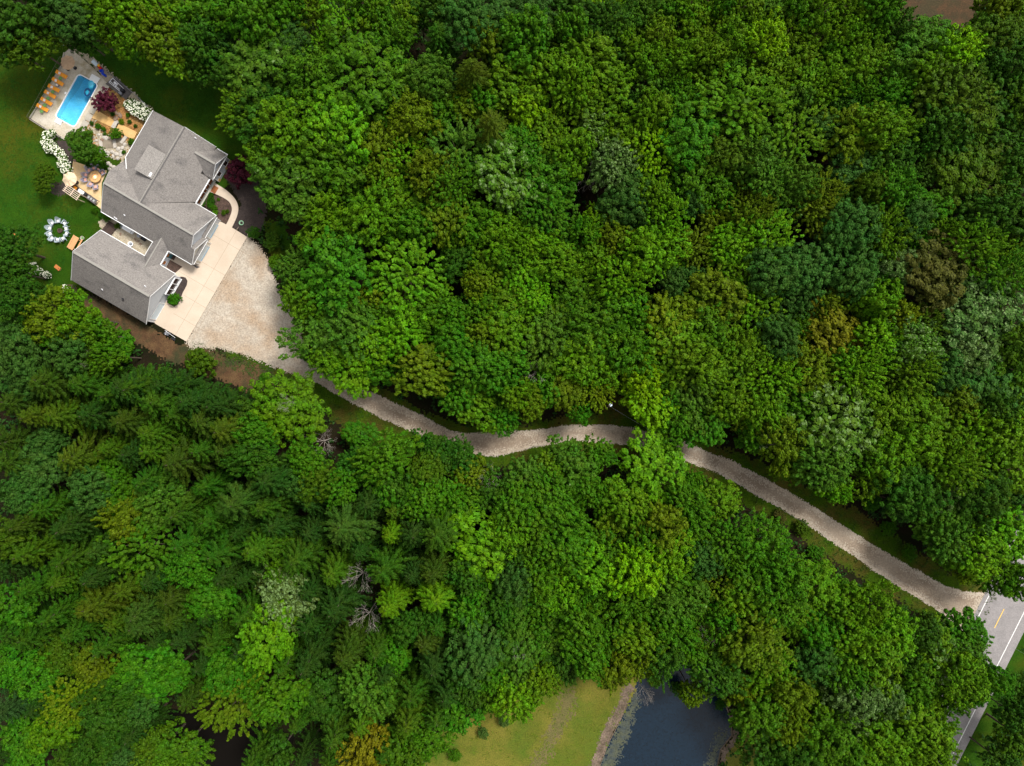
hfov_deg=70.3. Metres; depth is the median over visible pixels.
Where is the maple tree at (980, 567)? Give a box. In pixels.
[949,520,1018,581]
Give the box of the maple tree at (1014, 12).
[988,0,1023,34]
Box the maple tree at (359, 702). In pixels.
[338,659,397,722]
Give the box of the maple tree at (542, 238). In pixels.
[513,225,563,263]
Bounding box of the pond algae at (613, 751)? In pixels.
[600,690,642,765]
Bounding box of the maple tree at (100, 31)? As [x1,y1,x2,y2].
[89,9,140,55]
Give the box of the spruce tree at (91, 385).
[67,363,134,403]
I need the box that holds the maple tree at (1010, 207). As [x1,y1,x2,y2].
[965,179,1023,242]
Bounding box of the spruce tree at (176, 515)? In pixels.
[163,485,218,530]
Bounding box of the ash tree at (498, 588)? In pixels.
[488,563,527,607]
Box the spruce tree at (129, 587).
[111,555,166,601]
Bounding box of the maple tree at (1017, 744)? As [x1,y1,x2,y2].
[986,712,1023,762]
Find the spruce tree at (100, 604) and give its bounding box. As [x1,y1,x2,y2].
[74,574,152,622]
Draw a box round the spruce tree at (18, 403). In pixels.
[0,387,76,427]
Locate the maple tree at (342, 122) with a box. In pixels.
[302,86,371,163]
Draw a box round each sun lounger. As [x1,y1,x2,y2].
[36,103,48,112]
[40,97,52,105]
[44,89,56,98]
[47,84,59,92]
[51,77,63,86]
[55,70,68,78]
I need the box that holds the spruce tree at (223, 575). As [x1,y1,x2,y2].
[212,548,258,589]
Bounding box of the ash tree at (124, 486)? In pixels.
[95,468,138,516]
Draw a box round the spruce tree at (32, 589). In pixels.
[14,554,85,602]
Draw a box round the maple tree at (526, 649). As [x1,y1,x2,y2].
[485,617,546,694]
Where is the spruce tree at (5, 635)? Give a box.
[0,594,57,646]
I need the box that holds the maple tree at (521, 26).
[495,3,553,73]
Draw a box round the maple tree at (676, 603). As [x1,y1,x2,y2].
[646,581,709,626]
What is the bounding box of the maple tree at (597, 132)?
[571,106,622,147]
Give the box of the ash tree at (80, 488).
[66,465,126,516]
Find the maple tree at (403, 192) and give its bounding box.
[379,180,428,229]
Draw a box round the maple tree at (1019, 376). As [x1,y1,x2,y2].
[974,336,1023,392]
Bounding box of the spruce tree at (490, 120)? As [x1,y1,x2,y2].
[470,107,508,173]
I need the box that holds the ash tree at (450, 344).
[428,318,476,362]
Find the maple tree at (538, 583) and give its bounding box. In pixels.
[517,551,562,604]
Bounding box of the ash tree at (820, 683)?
[802,656,839,698]
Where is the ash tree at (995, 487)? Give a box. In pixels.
[943,466,1017,519]
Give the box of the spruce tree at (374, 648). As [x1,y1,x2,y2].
[365,614,400,662]
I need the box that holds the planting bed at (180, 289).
[167,277,186,306]
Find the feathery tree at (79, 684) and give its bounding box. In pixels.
[34,676,103,733]
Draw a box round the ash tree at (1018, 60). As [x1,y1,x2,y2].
[984,32,1023,91]
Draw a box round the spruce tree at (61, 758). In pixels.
[48,715,99,765]
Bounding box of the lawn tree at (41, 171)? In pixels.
[30,162,58,194]
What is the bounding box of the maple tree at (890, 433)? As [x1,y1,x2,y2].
[863,420,905,459]
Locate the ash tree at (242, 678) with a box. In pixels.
[232,661,268,703]
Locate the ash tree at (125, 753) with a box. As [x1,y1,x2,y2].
[97,728,155,765]
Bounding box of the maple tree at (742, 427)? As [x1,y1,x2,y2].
[730,393,774,431]
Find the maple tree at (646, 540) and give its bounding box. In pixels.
[624,518,665,570]
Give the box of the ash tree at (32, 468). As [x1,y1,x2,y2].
[4,434,72,500]
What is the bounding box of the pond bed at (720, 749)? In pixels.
[600,668,732,765]
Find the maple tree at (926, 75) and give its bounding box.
[902,44,965,109]
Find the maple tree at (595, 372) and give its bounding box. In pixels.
[566,346,622,391]
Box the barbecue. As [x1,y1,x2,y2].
[71,184,87,196]
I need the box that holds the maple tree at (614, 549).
[587,520,629,568]
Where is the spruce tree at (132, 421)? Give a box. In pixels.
[109,403,161,439]
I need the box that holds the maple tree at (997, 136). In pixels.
[977,96,1023,163]
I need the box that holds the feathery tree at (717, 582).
[697,564,733,611]
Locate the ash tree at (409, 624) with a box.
[387,606,432,647]
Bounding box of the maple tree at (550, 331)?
[519,303,576,371]
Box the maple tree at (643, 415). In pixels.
[618,364,679,434]
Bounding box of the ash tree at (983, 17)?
[960,11,1001,50]
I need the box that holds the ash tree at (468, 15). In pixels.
[428,0,496,51]
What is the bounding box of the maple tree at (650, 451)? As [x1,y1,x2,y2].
[612,425,694,508]
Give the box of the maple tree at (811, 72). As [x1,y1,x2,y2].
[785,58,834,107]
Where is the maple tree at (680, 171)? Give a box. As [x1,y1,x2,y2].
[648,143,693,179]
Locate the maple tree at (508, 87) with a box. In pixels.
[482,52,546,113]
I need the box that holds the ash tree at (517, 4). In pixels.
[506,0,555,40]
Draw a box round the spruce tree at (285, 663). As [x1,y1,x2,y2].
[273,628,314,677]
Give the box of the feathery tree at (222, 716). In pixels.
[190,666,271,741]
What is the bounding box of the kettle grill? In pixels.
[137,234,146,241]
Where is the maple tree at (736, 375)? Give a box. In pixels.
[714,340,755,399]
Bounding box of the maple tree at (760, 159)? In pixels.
[725,135,777,192]
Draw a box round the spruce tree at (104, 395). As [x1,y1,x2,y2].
[94,375,142,413]
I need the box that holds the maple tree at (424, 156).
[403,148,462,202]
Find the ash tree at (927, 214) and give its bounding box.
[888,196,938,244]
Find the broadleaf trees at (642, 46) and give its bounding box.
[0,0,1023,765]
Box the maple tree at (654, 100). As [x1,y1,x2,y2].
[627,83,676,139]
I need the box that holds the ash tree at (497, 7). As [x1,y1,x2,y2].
[483,0,536,41]
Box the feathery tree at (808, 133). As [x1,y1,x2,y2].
[758,91,834,174]
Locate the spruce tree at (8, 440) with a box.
[0,419,50,455]
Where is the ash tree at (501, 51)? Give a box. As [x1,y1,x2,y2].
[486,38,516,79]
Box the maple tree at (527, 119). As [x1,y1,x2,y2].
[500,78,552,134]
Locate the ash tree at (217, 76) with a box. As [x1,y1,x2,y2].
[209,55,266,93]
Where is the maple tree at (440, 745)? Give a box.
[398,711,458,763]
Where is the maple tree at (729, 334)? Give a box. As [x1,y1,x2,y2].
[715,321,754,371]
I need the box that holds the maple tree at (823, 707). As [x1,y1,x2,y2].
[803,684,856,738]
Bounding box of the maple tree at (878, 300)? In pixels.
[846,277,904,320]
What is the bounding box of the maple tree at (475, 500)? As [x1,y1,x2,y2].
[443,481,492,516]
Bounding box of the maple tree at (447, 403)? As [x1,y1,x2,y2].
[433,371,482,422]
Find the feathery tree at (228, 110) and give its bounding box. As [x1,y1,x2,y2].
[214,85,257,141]
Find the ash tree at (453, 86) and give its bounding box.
[438,72,463,109]
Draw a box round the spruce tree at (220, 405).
[201,386,260,418]
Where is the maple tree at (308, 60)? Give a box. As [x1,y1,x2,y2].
[270,45,332,107]
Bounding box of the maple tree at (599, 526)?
[592,507,635,549]
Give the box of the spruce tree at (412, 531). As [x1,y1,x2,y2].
[396,508,430,551]
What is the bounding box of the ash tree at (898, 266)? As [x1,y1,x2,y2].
[874,242,922,289]
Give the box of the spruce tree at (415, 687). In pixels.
[394,654,432,708]
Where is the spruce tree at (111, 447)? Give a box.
[96,430,139,457]
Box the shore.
[719,698,738,765]
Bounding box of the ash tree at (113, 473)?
[85,449,135,496]
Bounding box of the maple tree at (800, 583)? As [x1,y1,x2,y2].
[749,545,814,612]
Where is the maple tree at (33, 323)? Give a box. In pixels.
[19,283,86,348]
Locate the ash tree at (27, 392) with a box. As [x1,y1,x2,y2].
[7,354,50,401]
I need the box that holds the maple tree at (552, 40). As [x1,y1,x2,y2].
[545,12,569,54]
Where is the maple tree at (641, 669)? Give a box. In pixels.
[625,636,663,685]
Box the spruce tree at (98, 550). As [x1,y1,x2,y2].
[85,522,139,561]
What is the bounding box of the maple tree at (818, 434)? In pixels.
[793,412,847,460]
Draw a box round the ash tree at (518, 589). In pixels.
[495,556,539,603]
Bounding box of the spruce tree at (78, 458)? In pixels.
[56,428,130,480]
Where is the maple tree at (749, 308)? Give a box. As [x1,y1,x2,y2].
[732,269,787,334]
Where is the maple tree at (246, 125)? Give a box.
[221,78,313,145]
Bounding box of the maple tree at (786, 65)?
[748,51,803,100]
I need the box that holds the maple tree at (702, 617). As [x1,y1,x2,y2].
[673,599,715,638]
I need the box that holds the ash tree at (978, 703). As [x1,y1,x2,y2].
[972,685,990,708]
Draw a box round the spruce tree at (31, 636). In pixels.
[10,599,83,652]
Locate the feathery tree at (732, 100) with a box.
[689,59,798,142]
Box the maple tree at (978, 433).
[943,408,1001,465]
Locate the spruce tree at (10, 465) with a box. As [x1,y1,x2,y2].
[0,436,70,479]
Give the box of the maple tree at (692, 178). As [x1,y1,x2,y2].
[668,156,731,210]
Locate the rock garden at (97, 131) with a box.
[87,118,131,162]
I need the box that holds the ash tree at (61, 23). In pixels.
[30,1,80,32]
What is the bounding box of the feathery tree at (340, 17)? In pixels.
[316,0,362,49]
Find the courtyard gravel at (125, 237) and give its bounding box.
[98,218,151,254]
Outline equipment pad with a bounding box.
[106,77,131,98]
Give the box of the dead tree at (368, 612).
[349,600,378,627]
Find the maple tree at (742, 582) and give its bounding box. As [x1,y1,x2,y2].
[731,548,784,609]
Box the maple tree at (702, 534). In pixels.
[678,505,720,549]
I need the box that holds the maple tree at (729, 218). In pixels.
[719,194,756,243]
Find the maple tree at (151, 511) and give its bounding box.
[130,468,197,534]
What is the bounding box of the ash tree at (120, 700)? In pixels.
[98,670,154,711]
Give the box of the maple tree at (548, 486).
[527,466,576,507]
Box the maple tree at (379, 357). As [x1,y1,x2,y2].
[338,324,397,372]
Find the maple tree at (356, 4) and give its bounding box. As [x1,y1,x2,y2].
[348,0,392,28]
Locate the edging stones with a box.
[29,52,64,138]
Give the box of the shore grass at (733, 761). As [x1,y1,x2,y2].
[725,734,763,765]
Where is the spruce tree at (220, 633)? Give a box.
[198,607,241,655]
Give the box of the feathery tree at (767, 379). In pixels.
[743,349,811,399]
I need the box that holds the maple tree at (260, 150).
[248,114,303,153]
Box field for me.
[425,674,641,765]
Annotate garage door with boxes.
[150,302,164,319]
[197,245,209,261]
[207,223,218,238]
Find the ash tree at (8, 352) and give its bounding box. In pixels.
[0,323,52,389]
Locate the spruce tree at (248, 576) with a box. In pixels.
[233,554,279,589]
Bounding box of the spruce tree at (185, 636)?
[169,614,221,650]
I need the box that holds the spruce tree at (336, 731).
[320,691,357,752]
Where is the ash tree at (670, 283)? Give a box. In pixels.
[652,264,689,302]
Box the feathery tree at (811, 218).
[785,179,844,239]
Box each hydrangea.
[40,131,52,139]
[40,136,53,145]
[42,271,51,278]
[43,141,53,153]
[46,140,56,147]
[48,129,56,137]
[49,145,59,154]
[54,148,66,157]
[56,159,64,167]
[57,153,68,160]
[59,163,72,174]
[60,158,71,168]
[123,99,130,111]
[128,103,138,115]
[129,98,136,105]
[135,101,145,109]
[135,107,144,119]
[140,113,147,121]
[141,106,151,114]
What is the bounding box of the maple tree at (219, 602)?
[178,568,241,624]
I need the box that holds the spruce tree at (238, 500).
[214,466,288,524]
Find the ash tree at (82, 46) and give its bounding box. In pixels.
[67,28,104,56]
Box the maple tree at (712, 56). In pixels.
[684,25,736,83]
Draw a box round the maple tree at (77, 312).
[52,285,118,336]
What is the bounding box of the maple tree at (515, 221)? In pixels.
[473,207,528,249]
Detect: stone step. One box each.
[112,139,116,147]
[120,136,127,143]
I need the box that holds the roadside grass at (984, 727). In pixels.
[957,633,1023,765]
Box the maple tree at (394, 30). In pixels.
[367,0,421,58]
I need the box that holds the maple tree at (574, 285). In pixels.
[550,270,601,324]
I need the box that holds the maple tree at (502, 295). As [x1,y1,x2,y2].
[485,275,532,323]
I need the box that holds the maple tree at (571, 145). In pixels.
[549,125,597,181]
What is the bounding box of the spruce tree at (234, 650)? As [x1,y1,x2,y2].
[229,623,267,661]
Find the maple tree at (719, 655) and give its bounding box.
[712,626,751,671]
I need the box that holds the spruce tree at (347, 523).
[320,483,389,550]
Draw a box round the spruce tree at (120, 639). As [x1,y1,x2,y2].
[89,609,158,658]
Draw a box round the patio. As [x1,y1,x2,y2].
[72,161,106,208]
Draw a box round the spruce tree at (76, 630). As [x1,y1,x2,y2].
[59,607,121,643]
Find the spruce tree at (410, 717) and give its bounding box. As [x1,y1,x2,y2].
[392,682,433,737]
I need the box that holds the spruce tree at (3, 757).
[0,716,49,764]
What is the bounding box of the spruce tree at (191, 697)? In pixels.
[177,666,219,713]
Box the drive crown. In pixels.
[377,406,970,615]
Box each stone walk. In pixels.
[92,111,113,126]
[117,124,137,138]
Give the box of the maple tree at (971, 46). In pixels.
[928,22,989,79]
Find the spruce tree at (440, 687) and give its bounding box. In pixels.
[427,650,462,708]
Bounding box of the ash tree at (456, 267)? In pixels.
[439,245,481,284]
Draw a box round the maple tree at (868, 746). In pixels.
[843,727,891,765]
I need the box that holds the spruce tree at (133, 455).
[117,434,164,472]
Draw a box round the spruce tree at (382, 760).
[373,708,401,764]
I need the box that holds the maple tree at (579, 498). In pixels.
[565,470,609,510]
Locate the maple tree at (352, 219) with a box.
[337,168,399,247]
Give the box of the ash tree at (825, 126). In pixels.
[792,111,840,149]
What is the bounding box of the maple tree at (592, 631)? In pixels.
[554,602,613,659]
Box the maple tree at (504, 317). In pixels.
[480,303,545,356]
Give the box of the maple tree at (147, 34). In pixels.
[131,4,189,65]
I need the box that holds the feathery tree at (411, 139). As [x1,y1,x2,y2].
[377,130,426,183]
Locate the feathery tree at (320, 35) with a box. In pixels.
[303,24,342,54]
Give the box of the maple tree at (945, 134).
[909,91,978,166]
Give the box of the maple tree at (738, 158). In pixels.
[709,116,761,179]
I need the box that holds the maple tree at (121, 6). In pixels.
[86,0,160,36]
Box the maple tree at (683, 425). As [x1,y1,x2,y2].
[660,402,699,438]
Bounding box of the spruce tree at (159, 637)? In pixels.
[145,624,181,649]
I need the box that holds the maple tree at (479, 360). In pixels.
[447,339,505,395]
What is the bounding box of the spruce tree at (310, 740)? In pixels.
[293,721,325,765]
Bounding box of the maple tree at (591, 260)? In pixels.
[567,235,620,281]
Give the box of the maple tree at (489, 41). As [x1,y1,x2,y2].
[464,15,503,69]
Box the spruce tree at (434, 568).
[416,541,453,584]
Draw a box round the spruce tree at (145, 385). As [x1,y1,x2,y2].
[119,363,179,407]
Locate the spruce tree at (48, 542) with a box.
[9,519,88,567]
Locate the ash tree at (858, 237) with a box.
[819,196,885,256]
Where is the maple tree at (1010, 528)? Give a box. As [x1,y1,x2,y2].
[982,504,1023,561]
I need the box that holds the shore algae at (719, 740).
[703,727,730,765]
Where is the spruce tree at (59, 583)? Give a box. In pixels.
[46,546,102,593]
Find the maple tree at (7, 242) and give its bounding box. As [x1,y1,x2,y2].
[0,222,48,270]
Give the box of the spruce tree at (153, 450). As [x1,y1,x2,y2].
[138,427,199,468]
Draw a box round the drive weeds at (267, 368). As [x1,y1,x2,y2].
[188,343,294,386]
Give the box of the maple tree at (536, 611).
[523,587,565,628]
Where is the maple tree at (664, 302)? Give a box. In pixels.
[638,289,693,364]
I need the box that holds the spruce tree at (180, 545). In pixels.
[170,503,232,562]
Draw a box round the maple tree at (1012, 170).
[989,130,1023,188]
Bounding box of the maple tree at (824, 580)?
[793,559,840,623]
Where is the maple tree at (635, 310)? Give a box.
[598,281,655,338]
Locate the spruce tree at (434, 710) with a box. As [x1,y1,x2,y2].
[421,675,452,729]
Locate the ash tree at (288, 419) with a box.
[237,369,331,451]
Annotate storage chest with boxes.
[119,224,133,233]
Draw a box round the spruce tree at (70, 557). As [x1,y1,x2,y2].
[50,523,108,576]
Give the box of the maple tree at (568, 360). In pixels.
[545,318,622,382]
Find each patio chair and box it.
[80,172,87,177]
[84,166,90,172]
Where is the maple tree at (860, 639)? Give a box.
[833,620,899,676]
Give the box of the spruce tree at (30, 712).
[22,671,82,718]
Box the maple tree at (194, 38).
[175,9,231,73]
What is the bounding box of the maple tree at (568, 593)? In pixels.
[525,554,582,619]
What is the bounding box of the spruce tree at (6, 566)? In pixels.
[0,540,53,582]
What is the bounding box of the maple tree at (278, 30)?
[235,1,300,76]
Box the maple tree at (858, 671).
[814,642,875,699]
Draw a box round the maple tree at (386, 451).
[345,426,425,486]
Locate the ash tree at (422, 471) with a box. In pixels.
[407,451,451,502]
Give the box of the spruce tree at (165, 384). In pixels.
[149,367,210,398]
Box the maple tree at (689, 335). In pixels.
[642,308,717,387]
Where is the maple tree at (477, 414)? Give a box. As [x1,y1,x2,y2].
[450,384,509,434]
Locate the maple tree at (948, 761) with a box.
[911,726,968,765]
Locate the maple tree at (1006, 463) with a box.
[970,438,1023,494]
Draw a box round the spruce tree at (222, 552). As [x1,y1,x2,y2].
[200,515,255,568]
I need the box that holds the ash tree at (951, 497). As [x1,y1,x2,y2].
[933,476,966,513]
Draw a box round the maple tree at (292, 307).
[277,276,315,326]
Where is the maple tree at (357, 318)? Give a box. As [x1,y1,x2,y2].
[320,285,384,365]
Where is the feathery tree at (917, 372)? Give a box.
[881,341,947,398]
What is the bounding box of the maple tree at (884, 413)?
[853,384,916,444]
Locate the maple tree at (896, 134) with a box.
[841,99,925,157]
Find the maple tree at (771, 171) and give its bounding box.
[738,153,798,206]
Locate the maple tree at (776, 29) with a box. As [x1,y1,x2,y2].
[740,6,789,67]
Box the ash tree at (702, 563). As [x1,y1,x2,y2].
[677,538,730,580]
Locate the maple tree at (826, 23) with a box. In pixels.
[795,0,846,36]
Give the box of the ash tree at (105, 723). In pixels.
[77,687,140,753]
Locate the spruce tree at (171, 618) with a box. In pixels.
[160,590,202,632]
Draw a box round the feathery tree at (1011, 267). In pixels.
[981,236,1023,286]
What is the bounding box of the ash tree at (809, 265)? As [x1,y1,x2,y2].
[769,235,844,300]
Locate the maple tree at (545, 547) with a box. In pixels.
[535,523,592,579]
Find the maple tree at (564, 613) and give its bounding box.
[550,582,600,627]
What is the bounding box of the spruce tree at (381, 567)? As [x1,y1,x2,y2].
[360,537,425,586]
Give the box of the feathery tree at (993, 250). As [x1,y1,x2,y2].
[938,212,1016,279]
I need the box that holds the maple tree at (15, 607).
[0,580,40,634]
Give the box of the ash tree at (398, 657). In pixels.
[370,631,413,674]
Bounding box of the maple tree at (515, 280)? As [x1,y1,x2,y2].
[501,252,543,299]
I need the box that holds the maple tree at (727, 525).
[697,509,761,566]
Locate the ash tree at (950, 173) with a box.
[914,128,994,215]
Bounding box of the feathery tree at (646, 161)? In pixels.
[620,119,679,180]
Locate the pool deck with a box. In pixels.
[31,49,106,137]
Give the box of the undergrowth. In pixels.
[0,0,1023,765]
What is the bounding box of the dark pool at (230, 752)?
[164,709,294,765]
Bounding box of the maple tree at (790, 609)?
[745,572,814,631]
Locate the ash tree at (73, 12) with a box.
[42,0,112,51]
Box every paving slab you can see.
[80,120,88,128]
[84,113,92,121]
[88,105,96,114]
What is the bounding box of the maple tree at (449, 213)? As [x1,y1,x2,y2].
[420,184,474,248]
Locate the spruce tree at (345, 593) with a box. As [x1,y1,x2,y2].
[317,569,372,621]
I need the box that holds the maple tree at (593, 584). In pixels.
[559,540,619,599]
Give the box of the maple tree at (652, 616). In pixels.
[629,597,668,633]
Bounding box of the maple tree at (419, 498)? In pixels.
[397,473,448,528]
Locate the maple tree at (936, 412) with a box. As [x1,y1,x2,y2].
[892,383,951,447]
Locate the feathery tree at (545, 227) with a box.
[513,181,579,254]
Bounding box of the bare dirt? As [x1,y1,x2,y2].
[67,284,272,392]
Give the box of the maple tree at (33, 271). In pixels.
[0,261,40,314]
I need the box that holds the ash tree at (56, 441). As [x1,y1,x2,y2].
[25,425,81,466]
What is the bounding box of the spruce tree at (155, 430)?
[136,416,198,452]
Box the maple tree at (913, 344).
[876,313,949,373]
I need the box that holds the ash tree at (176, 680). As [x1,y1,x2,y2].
[152,648,195,689]
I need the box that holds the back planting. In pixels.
[72,151,118,169]
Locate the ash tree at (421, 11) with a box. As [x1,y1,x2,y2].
[402,0,429,36]
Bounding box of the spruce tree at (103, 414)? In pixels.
[76,397,142,435]
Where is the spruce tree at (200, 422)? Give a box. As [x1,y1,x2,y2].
[189,389,238,443]
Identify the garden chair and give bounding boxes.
[44,225,51,230]
[44,230,53,235]
[55,217,60,222]
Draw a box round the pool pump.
[109,78,125,95]
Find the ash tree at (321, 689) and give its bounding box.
[298,666,352,724]
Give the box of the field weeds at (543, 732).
[434,688,630,765]
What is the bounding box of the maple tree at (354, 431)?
[337,420,378,450]
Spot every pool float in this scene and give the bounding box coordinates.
[84,88,89,95]
[88,80,93,88]
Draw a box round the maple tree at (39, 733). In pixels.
[22,693,85,755]
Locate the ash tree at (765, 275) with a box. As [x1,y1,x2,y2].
[743,239,803,303]
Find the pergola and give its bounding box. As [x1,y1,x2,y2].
[63,184,84,201]
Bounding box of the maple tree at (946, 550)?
[909,513,978,565]
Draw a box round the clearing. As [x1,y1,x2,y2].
[895,0,981,27]
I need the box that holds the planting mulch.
[55,136,73,166]
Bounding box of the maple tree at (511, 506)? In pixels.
[491,480,538,538]
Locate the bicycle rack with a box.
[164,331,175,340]
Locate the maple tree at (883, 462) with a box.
[864,425,917,498]
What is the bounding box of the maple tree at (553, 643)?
[536,620,578,655]
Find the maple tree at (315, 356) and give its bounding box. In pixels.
[305,336,346,380]
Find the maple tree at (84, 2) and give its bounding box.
[63,0,122,38]
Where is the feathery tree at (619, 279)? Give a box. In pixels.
[589,249,658,304]
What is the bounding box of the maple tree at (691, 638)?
[649,604,701,652]
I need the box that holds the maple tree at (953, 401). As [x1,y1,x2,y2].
[925,384,986,423]
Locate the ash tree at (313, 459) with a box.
[286,436,333,484]
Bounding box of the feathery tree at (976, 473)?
[918,434,997,496]
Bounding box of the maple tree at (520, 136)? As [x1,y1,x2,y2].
[493,122,542,172]
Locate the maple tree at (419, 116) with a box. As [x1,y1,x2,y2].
[386,85,443,149]
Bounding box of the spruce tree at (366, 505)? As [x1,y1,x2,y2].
[353,484,385,519]
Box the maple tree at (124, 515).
[90,489,154,547]
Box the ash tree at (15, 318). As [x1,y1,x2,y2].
[0,312,52,358]
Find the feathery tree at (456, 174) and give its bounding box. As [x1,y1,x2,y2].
[423,151,477,212]
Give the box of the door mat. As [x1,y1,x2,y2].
[211,185,217,193]
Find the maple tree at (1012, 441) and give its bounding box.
[974,393,1023,466]
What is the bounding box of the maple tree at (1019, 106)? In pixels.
[998,70,1023,131]
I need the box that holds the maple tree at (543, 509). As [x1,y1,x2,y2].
[519,485,568,540]
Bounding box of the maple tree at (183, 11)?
[168,0,217,43]
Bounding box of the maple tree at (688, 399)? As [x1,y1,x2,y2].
[670,372,718,436]
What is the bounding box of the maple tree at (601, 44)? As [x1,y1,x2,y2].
[547,26,621,82]
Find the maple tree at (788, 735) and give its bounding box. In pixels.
[767,698,814,754]
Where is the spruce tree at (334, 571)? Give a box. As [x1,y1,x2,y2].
[320,544,365,587]
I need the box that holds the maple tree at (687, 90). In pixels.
[660,77,702,121]
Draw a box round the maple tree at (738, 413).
[707,376,753,423]
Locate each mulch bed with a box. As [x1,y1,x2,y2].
[166,260,181,273]
[205,195,231,223]
[225,161,266,238]
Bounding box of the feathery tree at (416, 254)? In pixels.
[358,235,448,314]
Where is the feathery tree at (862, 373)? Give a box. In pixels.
[825,346,900,401]
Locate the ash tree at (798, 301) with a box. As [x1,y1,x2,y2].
[771,268,824,319]
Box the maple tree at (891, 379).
[866,360,914,394]
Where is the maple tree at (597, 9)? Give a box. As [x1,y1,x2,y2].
[588,0,638,47]
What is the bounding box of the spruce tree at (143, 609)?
[122,578,177,627]
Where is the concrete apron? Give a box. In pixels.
[154,221,255,342]
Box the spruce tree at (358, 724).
[349,676,389,738]
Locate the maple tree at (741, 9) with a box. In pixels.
[725,0,765,29]
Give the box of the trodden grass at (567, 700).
[530,686,578,765]
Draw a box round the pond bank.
[588,683,634,765]
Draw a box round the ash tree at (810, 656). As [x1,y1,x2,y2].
[788,632,843,687]
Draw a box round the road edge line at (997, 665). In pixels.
[953,612,1023,753]
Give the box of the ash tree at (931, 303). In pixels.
[921,298,960,325]
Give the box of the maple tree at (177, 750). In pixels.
[139,716,215,765]
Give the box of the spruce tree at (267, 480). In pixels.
[251,451,306,500]
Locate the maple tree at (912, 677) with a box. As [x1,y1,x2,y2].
[895,657,945,705]
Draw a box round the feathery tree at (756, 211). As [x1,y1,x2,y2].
[721,186,781,242]
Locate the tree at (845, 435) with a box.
[779,381,883,467]
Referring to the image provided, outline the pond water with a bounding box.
[601,659,730,765]
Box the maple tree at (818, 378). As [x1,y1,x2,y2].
[783,347,841,397]
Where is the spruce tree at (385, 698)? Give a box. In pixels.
[375,665,411,711]
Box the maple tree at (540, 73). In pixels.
[516,46,573,109]
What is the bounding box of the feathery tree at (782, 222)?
[722,207,803,269]
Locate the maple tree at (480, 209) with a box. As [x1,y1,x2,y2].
[450,196,497,244]
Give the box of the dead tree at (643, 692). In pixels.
[633,678,654,703]
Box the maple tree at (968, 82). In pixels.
[911,54,1002,142]
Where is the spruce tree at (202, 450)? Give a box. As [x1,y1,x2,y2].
[188,433,230,465]
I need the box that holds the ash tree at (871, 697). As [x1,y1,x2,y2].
[819,670,886,725]
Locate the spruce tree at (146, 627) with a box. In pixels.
[125,590,168,638]
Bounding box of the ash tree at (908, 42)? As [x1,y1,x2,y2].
[887,27,923,61]
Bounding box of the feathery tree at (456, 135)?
[422,113,487,197]
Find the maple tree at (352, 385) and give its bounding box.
[326,342,378,399]
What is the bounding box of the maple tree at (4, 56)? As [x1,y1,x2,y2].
[0,24,43,68]
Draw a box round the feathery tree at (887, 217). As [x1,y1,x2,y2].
[862,203,917,262]
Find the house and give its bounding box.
[71,110,230,323]
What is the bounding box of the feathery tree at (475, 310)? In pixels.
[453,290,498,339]
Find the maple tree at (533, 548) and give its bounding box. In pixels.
[510,513,556,565]
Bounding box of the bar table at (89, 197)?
[86,194,99,204]
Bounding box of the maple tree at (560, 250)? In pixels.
[523,229,589,283]
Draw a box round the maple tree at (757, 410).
[739,388,787,444]
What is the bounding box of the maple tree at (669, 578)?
[648,558,704,607]
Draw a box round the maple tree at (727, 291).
[679,264,751,321]
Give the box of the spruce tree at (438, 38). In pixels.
[424,20,465,77]
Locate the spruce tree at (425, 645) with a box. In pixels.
[413,606,449,656]
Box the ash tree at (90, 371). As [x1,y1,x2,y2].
[70,338,116,379]
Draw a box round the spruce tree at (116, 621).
[102,597,141,633]
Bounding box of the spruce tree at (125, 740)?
[120,702,178,746]
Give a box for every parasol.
[61,55,76,69]
[62,172,78,185]
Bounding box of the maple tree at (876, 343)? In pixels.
[852,317,906,363]
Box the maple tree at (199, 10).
[188,0,239,42]
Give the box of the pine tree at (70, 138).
[64,126,96,163]
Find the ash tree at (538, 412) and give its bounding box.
[515,379,547,422]
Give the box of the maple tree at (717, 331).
[686,301,735,352]
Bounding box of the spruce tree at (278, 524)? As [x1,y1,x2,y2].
[259,500,313,538]
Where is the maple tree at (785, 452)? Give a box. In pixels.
[754,415,812,477]
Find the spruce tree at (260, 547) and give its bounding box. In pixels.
[241,521,299,565]
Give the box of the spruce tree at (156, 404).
[139,376,204,424]
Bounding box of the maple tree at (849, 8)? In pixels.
[825,0,876,39]
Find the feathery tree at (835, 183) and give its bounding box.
[797,165,852,222]
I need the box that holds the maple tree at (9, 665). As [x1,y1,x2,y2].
[0,635,51,693]
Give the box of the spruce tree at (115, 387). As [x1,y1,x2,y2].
[110,366,165,408]
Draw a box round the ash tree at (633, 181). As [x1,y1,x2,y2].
[602,170,656,219]
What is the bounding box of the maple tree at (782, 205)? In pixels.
[759,177,805,223]
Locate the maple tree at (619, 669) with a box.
[598,639,636,696]
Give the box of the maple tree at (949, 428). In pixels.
[935,410,977,449]
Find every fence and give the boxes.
[26,56,61,118]
[91,58,147,106]
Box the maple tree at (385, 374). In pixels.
[365,353,408,386]
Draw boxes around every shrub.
[85,161,91,167]
[90,206,98,212]
[96,162,106,169]
[98,210,103,218]
[102,214,111,221]
[107,127,123,139]
[109,326,135,365]
[114,222,121,228]
[118,118,123,124]
[127,138,133,145]
[167,293,182,304]
[184,347,218,379]
[206,197,214,204]
[210,204,217,210]
[245,226,261,238]
[259,373,270,383]
[263,231,280,251]
[268,253,280,269]
[447,748,461,761]
[477,725,488,739]
[498,712,508,727]
[649,673,662,686]
[670,681,684,697]
[715,698,726,710]
[773,508,786,523]
[795,519,811,535]
[806,544,824,561]
[814,560,831,572]
[836,576,849,591]
[861,495,881,511]
[879,521,897,536]
[894,605,910,617]
[902,543,917,561]

